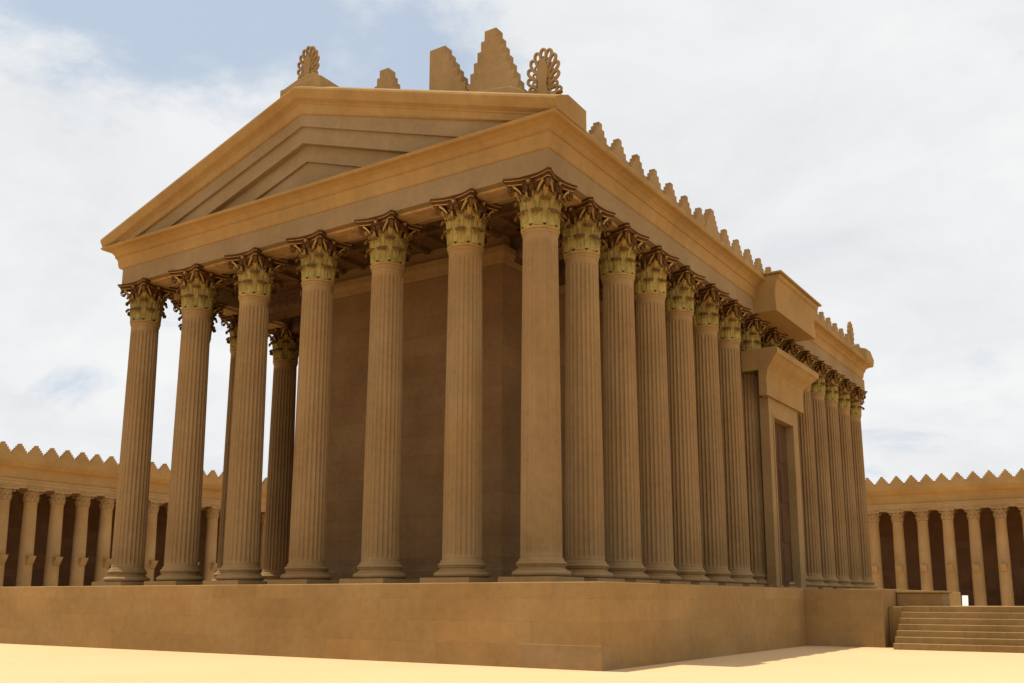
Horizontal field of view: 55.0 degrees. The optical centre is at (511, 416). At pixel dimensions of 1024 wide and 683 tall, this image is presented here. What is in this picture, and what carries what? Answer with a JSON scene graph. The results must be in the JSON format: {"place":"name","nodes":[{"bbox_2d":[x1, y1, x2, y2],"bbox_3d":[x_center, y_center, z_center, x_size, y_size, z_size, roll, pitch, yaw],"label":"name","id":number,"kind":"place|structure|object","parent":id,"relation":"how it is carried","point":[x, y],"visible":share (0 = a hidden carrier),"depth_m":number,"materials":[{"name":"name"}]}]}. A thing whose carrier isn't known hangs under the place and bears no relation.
{"place":"outdoors","nodes":[
{"label":"outdoors","id":0,"kind":"place"},
{"bbox_2d":[0,643,1023,682],"bbox_3d":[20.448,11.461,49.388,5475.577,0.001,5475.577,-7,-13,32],"label":"ground","id":1,"kind":"structure","parent":0,"point":[20,663],"depth_m":31.43,"materials":[{"name":"beige sand"}]},
{"bbox_2d":[0,441,266,586],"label":"colonnade","id":2,"kind":"object","parent":1,"relation":"on","point":[57,516],"visible":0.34,"depth_m":108.64,"materials":[{"name":"stone"}]},
{"bbox_2d":[0,27,961,670],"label":"temple","id":3,"kind":"structure","parent":1,"relation":"on","point":[574,393],"depth_m":47.67,"materials":[{"name":"stone"}]},
{"bbox_2d":[865,468,1023,605],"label":"colonnade","id":4,"kind":"object","parent":1,"relation":"on","point":[957,532],"visible":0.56,"depth_m":126.47,"materials":[{"name":"stone"}]},
{"bbox_2d":[888,606,1023,652],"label":"staircase","id":5,"kind":"structure","parent":1,"relation":"on","point":[972,628],"depth_m":44.52,"materials":[{"name":"stone"}]},
{"bbox_2d":[896,591,951,605],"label":"wall","id":6,"kind":"structure","parent":5,"relation":"on","point":[923,598],"depth_m":48.59,"materials":[{"name":"stone"}]},
{"bbox_2d":[962,596,968,605],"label":"white slab","id":7,"kind":"structure","parent":5,"relation":"on","point":[964,600],"depth_m":118.70,"materials":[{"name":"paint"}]},
{"bbox_2d":[0,0,1023,484],"label":"sky","id":8,"kind":"structure","parent":0,"point":[869,154],"materials":[{"name":"white"}]}
]}

